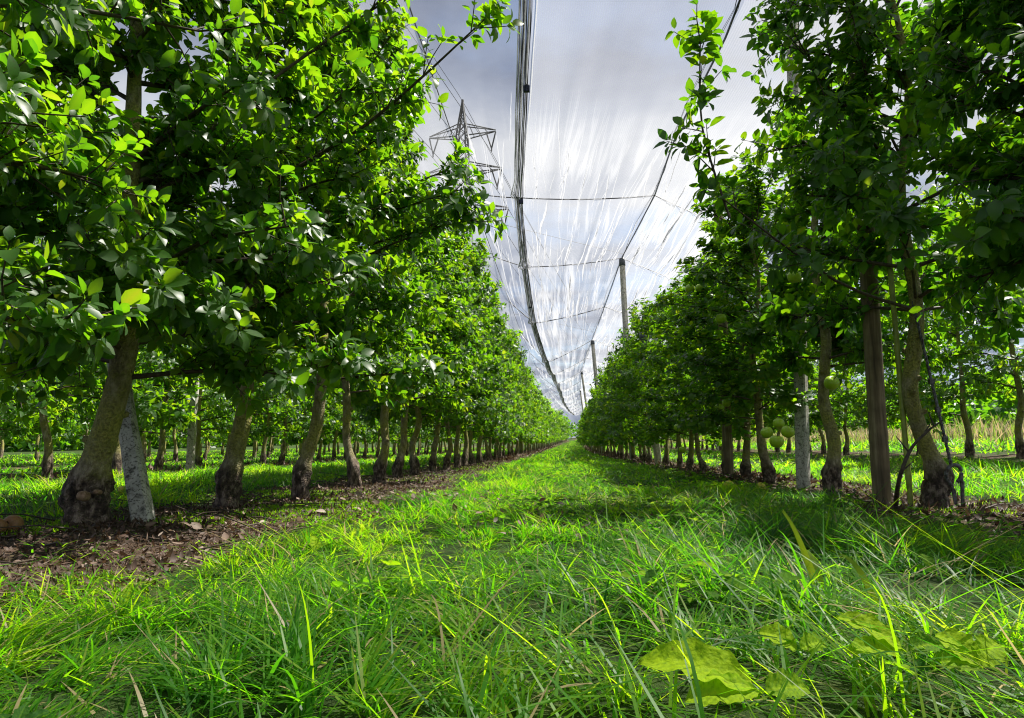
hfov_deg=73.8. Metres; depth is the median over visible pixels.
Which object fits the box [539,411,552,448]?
apple tree
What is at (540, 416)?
apple tree
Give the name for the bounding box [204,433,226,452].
apple tree
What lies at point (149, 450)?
apple tree
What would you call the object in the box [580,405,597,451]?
apple tree
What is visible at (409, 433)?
apple tree
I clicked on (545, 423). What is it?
apple tree
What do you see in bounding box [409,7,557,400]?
support cable
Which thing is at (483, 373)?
apple tree
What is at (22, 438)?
apple tree
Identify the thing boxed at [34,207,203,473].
apple tree
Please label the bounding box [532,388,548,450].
apple tree
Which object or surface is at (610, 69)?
sky
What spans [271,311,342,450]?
apple tree
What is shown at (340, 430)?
apple tree
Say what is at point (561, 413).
apple tree
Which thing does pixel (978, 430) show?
dry reeds
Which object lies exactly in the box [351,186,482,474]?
apple tree
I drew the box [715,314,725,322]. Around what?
apple
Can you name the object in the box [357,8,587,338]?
power line
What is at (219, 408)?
apple tree
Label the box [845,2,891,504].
wooden post
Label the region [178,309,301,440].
apple tree
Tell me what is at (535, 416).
apple tree
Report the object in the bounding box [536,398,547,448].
apple tree
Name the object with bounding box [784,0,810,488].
concrete post
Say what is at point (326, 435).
apple tree
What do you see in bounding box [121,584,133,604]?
dock plant
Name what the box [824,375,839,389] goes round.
apple
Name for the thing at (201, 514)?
pruned twigs
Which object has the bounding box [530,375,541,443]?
apple tree
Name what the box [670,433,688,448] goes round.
apple tree
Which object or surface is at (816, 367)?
apple tree
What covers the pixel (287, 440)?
apple tree
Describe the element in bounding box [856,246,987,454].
apple tree
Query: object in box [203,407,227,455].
apple tree
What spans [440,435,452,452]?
apple tree
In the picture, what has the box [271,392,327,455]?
apple tree
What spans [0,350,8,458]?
apple tree
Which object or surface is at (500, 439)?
apple tree
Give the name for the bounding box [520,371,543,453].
apple tree
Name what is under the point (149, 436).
apple tree
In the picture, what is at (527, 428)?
apple tree
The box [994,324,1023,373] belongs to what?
apple tree
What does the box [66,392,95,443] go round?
apple tree
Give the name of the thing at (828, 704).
ground
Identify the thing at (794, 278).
apple
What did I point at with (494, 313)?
apple tree
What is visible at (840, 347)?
apple tree
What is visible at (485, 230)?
power line
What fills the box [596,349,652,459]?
apple tree
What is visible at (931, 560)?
dock plant
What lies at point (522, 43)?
net seam
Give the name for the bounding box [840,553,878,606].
tall grass blade
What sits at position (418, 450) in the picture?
apple tree
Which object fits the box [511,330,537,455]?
apple tree
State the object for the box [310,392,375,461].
apple tree
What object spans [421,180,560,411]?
hail net
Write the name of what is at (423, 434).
apple tree
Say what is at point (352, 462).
apple tree
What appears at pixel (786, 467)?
grass
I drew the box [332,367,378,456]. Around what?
apple tree
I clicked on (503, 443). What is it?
apple tree
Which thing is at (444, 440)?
apple tree
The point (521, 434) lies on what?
apple tree
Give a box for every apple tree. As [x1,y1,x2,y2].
[0,0,283,373]
[0,0,412,526]
[0,84,61,425]
[0,102,143,479]
[0,236,63,440]
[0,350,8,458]
[0,402,32,444]
[1,383,91,460]
[7,230,103,455]
[20,386,81,440]
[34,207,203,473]
[52,392,94,446]
[53,356,144,423]
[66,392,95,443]
[83,0,523,510]
[85,209,233,472]
[85,402,159,438]
[95,321,188,462]
[139,354,166,456]
[139,430,169,447]
[141,355,210,461]
[146,432,184,453]
[147,272,254,469]
[157,389,185,452]
[176,366,228,460]
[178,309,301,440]
[181,394,220,454]
[184,0,508,500]
[201,338,255,457]
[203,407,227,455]
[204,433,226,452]
[231,354,313,464]
[248,310,331,464]
[252,319,281,457]
[254,0,434,488]
[256,364,295,457]
[264,413,303,455]
[267,424,292,451]
[270,434,280,453]
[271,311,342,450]
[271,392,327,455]
[288,400,337,455]
[293,344,361,461]
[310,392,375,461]
[322,407,340,455]
[324,395,379,460]
[328,402,359,454]
[332,129,486,482]
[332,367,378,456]
[338,407,391,459]
[344,149,486,477]
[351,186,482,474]
[355,351,400,456]
[356,420,373,453]
[358,433,393,452]
[361,421,410,444]
[375,209,507,472]
[380,404,428,455]
[393,420,433,451]
[396,238,519,467]
[397,426,420,451]
[405,424,429,455]
[412,225,508,469]
[416,429,445,454]
[417,416,435,454]
[420,429,454,453]
[424,427,444,453]
[428,285,514,463]
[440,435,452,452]
[441,292,521,454]
[442,237,520,465]
[444,434,455,452]
[452,305,525,460]
[460,320,525,458]
[473,290,524,463]
[473,338,527,459]
[483,348,530,457]
[493,326,534,455]
[493,332,529,456]
[499,334,525,457]
[499,357,540,455]
[507,349,533,455]
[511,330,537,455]
[511,399,544,451]
[514,372,539,446]
[515,360,540,448]
[515,379,541,452]
[518,385,539,453]
[519,384,545,450]
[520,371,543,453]
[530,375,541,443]
[530,382,550,441]
[530,383,543,450]
[532,378,549,450]
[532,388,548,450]
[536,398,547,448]
[537,389,549,446]
[538,396,551,449]
[539,396,551,448]
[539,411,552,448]
[541,397,553,448]
[542,403,556,448]
[543,396,556,447]
[546,402,558,446]
[548,399,556,446]
[550,408,558,446]
[552,409,561,444]
[554,412,565,444]
[559,409,566,442]
[579,406,609,450]
[580,388,599,452]
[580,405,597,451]
[581,390,600,450]
[582,373,603,452]
[583,366,609,451]
[585,387,617,453]
[585,394,615,452]
[586,375,609,453]
[589,358,620,455]
[589,384,614,454]
[590,363,619,456]
[592,352,624,457]
[593,366,616,455]
[595,328,649,445]
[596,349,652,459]
[601,338,664,460]
[603,356,638,458]
[604,299,663,460]
[604,303,676,463]
[622,292,688,465]
[632,291,710,466]
[635,282,735,468]
[636,272,735,471]
[646,235,793,472]
[648,151,857,483]
[652,0,1023,509]
[665,213,834,478]
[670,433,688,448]
[737,431,755,450]
[750,70,950,495]
[752,331,818,452]
[757,296,783,451]
[760,318,849,452]
[786,310,860,453]
[808,351,884,454]
[830,277,948,430]
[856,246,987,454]
[885,173,1023,457]
[902,0,1023,329]
[928,180,1023,459]
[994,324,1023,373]
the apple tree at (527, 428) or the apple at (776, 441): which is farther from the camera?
the apple tree at (527, 428)
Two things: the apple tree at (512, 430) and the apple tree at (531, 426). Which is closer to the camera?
the apple tree at (512, 430)
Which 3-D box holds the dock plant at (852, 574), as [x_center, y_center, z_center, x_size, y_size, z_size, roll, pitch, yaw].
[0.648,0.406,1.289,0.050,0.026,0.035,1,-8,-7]
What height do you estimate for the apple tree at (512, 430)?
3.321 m
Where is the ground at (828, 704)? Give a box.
[0,438,1023,717]
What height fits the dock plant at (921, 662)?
0.016 m
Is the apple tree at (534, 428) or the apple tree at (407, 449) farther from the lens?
the apple tree at (534, 428)
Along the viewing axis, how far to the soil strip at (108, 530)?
2.53 m
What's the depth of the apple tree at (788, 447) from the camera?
14.56 m
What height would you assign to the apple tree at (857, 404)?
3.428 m
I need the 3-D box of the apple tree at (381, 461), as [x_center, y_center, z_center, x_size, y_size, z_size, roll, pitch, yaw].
[-0.975,-0.554,5.941,1.454,3.274,1.516,5,-9,-34]
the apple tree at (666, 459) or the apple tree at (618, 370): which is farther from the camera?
the apple tree at (618, 370)
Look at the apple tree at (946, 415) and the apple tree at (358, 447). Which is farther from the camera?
the apple tree at (358, 447)
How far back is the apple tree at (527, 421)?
26.92 m
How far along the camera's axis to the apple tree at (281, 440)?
27.52 m
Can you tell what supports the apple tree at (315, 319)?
on the ground at (828, 704)
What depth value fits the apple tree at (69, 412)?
10.89 m
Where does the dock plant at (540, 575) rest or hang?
on the ground at (828, 704)
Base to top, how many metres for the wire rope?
1.949 m
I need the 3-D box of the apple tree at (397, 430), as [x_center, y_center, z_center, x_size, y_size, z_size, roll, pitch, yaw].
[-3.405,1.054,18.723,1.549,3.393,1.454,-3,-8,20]
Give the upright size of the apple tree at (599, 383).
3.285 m
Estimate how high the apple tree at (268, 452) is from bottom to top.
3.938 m
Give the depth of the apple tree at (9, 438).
13.80 m
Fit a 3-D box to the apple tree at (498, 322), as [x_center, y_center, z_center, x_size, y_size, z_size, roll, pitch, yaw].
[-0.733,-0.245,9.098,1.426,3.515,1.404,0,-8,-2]
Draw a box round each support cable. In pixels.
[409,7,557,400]
[475,193,706,218]
[493,256,676,280]
[507,225,621,253]
[509,301,628,322]
[522,334,614,361]
[531,354,606,374]
[580,0,740,397]
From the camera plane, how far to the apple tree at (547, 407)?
45.36 m
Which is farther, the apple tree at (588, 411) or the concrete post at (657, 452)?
the apple tree at (588, 411)
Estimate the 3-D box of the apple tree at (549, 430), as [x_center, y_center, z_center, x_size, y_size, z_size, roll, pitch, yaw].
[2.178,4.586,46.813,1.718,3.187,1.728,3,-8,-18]
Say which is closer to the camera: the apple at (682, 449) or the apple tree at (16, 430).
the apple at (682, 449)
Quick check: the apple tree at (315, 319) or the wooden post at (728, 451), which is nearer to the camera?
the apple tree at (315, 319)
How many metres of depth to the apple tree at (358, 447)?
26.73 m
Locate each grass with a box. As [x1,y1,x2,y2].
[0,440,1023,717]
[0,447,524,532]
[605,433,1023,505]
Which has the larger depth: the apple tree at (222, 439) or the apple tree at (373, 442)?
the apple tree at (373, 442)
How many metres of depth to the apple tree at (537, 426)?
30.74 m
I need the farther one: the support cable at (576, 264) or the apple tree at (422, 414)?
the support cable at (576, 264)
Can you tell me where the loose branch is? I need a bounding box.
[893,412,942,508]
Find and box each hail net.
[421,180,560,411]
[457,96,555,399]
[524,105,671,414]
[581,111,779,406]
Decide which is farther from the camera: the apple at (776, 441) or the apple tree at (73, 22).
the apple at (776, 441)
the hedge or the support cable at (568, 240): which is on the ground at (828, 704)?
the hedge
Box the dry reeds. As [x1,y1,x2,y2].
[665,409,1023,444]
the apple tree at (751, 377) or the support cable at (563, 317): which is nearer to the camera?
the apple tree at (751, 377)
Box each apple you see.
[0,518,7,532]
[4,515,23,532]
[679,444,685,452]
[685,285,694,292]
[695,284,704,292]
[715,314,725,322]
[715,401,723,411]
[722,399,730,406]
[760,424,772,437]
[769,431,783,447]
[773,416,784,428]
[781,424,794,437]
[787,270,801,282]
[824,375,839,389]
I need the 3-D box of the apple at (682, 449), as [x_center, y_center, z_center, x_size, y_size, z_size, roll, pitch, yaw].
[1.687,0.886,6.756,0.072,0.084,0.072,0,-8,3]
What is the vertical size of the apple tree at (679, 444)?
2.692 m
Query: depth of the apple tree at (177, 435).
19.85 m
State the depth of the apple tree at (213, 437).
15.37 m
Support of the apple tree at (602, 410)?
on the ground at (828, 704)
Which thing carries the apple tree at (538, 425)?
on the ground at (828, 704)
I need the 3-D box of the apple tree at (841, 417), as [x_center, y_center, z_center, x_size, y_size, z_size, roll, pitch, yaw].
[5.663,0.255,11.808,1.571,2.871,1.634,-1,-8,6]
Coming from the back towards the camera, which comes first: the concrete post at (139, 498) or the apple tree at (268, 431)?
the apple tree at (268, 431)
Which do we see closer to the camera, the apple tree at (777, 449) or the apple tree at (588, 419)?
the apple tree at (777, 449)
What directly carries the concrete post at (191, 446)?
on the ground at (828, 704)
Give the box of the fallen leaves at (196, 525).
[86,483,675,552]
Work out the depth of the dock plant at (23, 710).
0.65 m
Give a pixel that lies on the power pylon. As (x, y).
(462, 120)
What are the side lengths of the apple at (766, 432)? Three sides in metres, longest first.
0.089 x 0.076 x 0.076 m
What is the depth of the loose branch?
2.91 m
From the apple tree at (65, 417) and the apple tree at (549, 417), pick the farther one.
the apple tree at (549, 417)
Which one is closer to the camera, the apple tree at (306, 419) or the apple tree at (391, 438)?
the apple tree at (306, 419)
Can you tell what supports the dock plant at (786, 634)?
on the ground at (828, 704)
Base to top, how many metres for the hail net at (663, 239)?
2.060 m
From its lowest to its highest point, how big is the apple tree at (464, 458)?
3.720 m
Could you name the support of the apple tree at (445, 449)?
on the ground at (828, 704)
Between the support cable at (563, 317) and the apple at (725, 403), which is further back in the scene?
the support cable at (563, 317)
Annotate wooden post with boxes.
[713,199,733,474]
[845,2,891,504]
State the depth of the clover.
2.22 m
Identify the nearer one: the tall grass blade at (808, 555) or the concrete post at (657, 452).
the tall grass blade at (808, 555)
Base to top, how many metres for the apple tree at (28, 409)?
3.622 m
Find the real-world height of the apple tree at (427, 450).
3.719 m
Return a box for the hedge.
[0,369,1023,451]
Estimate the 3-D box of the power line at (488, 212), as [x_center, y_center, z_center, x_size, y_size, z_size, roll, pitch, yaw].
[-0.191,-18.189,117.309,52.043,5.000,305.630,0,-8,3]
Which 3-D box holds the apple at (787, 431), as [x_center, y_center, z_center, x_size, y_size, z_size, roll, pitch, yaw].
[1.705,0.438,4.204,0.080,0.094,0.080,28,12,7]
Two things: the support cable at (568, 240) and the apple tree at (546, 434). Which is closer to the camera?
the support cable at (568, 240)
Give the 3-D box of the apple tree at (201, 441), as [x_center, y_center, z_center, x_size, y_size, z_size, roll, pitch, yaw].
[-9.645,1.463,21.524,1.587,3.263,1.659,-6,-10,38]
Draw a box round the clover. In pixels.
[258,465,1023,615]
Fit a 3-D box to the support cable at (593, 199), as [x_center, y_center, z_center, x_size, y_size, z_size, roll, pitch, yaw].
[1.670,-2.658,12.380,4.856,0.870,0.020,0,-8,3]
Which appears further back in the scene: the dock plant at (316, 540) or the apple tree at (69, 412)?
the apple tree at (69, 412)
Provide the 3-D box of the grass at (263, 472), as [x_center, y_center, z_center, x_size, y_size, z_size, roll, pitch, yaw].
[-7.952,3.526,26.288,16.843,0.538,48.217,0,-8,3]
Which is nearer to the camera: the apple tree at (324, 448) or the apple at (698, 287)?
the apple at (698, 287)
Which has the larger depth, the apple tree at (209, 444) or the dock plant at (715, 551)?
the apple tree at (209, 444)
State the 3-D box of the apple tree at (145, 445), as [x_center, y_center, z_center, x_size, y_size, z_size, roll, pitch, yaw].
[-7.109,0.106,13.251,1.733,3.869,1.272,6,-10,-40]
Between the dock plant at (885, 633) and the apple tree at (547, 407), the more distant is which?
the apple tree at (547, 407)
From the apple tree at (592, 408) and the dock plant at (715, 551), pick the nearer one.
the dock plant at (715, 551)
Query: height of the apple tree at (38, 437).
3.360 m
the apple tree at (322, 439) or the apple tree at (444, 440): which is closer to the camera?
the apple tree at (322, 439)
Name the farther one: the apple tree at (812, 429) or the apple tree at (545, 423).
the apple tree at (545, 423)
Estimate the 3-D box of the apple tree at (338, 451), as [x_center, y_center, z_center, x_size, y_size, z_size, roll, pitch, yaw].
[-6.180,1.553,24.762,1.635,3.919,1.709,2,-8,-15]
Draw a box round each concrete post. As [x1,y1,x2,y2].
[107,363,155,524]
[185,185,211,469]
[579,389,583,410]
[581,371,592,448]
[591,340,602,452]
[619,258,634,459]
[639,332,661,464]
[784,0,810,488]
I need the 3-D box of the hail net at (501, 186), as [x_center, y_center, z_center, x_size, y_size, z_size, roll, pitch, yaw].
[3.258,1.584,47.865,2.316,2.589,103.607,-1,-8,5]
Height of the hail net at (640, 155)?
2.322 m
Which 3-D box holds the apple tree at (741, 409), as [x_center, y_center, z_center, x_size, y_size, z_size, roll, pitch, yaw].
[2.122,-0.132,6.322,1.488,2.496,1.465,1,-8,-6]
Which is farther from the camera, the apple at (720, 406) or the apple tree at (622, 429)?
the apple tree at (622, 429)
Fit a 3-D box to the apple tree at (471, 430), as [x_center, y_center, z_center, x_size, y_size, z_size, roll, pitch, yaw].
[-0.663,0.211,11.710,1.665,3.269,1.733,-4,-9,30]
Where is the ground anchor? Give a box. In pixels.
[944,463,964,509]
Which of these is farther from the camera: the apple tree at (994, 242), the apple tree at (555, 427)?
the apple tree at (555, 427)
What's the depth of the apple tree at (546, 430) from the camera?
41.31 m
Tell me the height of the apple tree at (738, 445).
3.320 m
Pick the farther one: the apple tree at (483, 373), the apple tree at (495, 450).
the apple tree at (495, 450)
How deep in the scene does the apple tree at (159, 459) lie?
8.12 m
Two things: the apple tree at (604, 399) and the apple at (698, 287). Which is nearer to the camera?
the apple at (698, 287)
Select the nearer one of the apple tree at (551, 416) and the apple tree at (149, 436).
the apple tree at (149, 436)
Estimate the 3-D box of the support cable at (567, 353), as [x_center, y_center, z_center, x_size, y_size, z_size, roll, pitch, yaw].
[2.820,-0.469,28.190,4.864,1.220,0.025,0,-8,3]
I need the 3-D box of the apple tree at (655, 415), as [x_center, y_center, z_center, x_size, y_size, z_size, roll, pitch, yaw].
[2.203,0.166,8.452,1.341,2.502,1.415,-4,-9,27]
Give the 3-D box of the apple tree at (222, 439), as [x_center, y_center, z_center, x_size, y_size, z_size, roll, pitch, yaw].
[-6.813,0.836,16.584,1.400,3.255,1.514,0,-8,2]
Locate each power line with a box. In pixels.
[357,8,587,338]
[392,6,587,324]
[401,9,578,307]
[405,120,590,357]
[411,134,562,329]
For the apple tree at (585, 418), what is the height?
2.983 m
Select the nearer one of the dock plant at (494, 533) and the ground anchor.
the dock plant at (494, 533)
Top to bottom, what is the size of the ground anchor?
0.265 m
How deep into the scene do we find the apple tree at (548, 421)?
42.71 m
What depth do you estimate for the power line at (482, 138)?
105.25 m
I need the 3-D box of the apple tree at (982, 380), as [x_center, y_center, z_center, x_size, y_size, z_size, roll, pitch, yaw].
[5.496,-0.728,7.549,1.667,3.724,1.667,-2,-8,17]
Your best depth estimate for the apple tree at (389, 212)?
3.76 m
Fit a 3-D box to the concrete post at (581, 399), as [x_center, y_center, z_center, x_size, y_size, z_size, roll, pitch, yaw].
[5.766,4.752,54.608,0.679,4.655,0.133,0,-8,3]
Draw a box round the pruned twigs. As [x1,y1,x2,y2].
[0,464,1023,605]
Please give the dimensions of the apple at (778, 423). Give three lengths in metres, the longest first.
0.084 x 0.072 x 0.072 m
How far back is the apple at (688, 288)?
5.92 m
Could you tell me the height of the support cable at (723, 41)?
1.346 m
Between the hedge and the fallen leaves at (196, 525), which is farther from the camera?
the hedge
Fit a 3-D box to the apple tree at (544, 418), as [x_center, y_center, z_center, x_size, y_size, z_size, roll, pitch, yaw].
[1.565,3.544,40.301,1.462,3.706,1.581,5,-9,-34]
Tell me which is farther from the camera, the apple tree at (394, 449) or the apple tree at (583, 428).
the apple tree at (583, 428)
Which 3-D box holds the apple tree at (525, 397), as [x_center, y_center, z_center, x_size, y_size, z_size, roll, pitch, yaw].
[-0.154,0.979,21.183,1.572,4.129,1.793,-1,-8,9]
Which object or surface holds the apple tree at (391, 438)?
on the ground at (828, 704)
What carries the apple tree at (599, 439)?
on the ground at (828, 704)
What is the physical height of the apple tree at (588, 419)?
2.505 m
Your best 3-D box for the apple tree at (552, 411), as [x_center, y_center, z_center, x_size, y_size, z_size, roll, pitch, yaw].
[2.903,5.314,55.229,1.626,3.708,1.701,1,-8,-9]
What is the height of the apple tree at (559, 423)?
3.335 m
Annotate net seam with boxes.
[510,0,573,414]
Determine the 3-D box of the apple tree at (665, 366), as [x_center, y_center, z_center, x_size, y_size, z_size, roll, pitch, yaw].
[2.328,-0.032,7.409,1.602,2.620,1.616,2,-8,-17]
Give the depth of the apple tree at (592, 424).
22.20 m
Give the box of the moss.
[0,466,1017,619]
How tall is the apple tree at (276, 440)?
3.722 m
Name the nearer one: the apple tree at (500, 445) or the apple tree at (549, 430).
the apple tree at (500, 445)
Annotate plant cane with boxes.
[884,184,913,508]
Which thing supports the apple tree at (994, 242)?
on the ground at (828, 704)
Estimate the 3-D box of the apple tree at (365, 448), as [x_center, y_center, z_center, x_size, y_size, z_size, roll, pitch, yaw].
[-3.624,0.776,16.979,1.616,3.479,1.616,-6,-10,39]
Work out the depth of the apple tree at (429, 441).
23.71 m
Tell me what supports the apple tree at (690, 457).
on the ground at (828, 704)
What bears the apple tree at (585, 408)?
on the ground at (828, 704)
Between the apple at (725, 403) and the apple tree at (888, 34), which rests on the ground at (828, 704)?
the apple tree at (888, 34)
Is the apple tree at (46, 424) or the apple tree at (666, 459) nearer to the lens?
the apple tree at (46, 424)
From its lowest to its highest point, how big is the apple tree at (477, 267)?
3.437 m
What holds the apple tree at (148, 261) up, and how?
on the ground at (828, 704)
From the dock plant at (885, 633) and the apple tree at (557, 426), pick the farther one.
the apple tree at (557, 426)
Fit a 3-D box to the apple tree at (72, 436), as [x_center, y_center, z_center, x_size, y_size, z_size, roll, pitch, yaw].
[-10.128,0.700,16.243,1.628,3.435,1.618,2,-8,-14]
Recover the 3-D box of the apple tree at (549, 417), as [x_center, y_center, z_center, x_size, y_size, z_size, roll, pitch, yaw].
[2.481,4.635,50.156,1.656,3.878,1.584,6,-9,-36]
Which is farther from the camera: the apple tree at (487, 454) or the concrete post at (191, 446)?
the apple tree at (487, 454)
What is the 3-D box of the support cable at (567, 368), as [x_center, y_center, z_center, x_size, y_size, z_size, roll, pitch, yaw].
[3.313,0.217,34.133,4.862,1.132,0.025,0,-8,3]
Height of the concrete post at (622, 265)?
4.903 m
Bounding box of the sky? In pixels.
[14,0,1023,437]
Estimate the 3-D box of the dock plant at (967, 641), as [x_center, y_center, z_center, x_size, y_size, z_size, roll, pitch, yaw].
[0.442,0.281,0.662,0.073,0.030,0.047,0,-8,3]
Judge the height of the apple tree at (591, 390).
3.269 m
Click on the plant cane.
(908, 476)
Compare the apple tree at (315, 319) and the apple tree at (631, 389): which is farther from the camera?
the apple tree at (631, 389)
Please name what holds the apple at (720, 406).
hanging from the apple tree at (751, 377)
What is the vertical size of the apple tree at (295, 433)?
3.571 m
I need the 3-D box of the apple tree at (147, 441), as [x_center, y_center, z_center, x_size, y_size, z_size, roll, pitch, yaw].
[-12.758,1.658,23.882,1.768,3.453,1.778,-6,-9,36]
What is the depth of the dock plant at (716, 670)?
0.57 m
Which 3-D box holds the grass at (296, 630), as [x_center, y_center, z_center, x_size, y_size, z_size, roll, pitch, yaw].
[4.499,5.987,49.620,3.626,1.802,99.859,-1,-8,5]
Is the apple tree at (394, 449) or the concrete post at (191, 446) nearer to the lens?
the concrete post at (191, 446)
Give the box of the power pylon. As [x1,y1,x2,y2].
[424,99,508,293]
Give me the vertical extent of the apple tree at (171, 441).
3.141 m
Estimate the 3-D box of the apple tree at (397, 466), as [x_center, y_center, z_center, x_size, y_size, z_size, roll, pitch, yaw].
[-0.988,-0.445,6.803,1.474,3.288,1.486,-1,-8,8]
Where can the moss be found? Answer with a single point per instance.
(272, 507)
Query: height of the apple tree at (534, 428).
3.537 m
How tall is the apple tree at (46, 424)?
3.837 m
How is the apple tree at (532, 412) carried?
on the ground at (828, 704)
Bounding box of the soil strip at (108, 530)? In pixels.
[0,445,1023,637]
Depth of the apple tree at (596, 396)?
20.39 m
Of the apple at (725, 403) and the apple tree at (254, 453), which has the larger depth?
the apple tree at (254, 453)
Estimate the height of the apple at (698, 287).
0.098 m
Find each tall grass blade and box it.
[782,510,826,600]
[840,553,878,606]
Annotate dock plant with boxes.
[0,704,49,717]
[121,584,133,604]
[301,536,327,550]
[478,527,504,535]
[524,569,549,584]
[639,637,809,706]
[697,546,730,558]
[704,589,736,607]
[758,621,826,652]
[836,611,943,655]
[840,567,867,581]
[885,659,928,684]
[911,553,936,574]
[934,627,1008,671]
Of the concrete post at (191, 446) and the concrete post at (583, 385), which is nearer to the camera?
the concrete post at (191, 446)
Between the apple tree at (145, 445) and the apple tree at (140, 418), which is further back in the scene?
the apple tree at (140, 418)
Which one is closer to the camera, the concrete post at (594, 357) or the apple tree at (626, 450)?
the apple tree at (626, 450)
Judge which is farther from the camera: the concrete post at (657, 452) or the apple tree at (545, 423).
the apple tree at (545, 423)
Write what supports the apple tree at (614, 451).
on the ground at (828, 704)
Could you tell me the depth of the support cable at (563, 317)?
21.79 m
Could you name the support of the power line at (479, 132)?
attached to the power pylon
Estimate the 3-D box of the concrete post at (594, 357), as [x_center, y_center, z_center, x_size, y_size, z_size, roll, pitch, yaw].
[3.498,1.533,27.885,0.510,4.710,0.166,0,-8,3]
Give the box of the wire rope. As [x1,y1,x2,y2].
[878,155,951,464]
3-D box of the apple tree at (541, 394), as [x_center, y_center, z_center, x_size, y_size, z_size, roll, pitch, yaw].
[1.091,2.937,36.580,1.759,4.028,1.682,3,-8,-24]
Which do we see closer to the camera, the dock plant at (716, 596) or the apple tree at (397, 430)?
the dock plant at (716, 596)

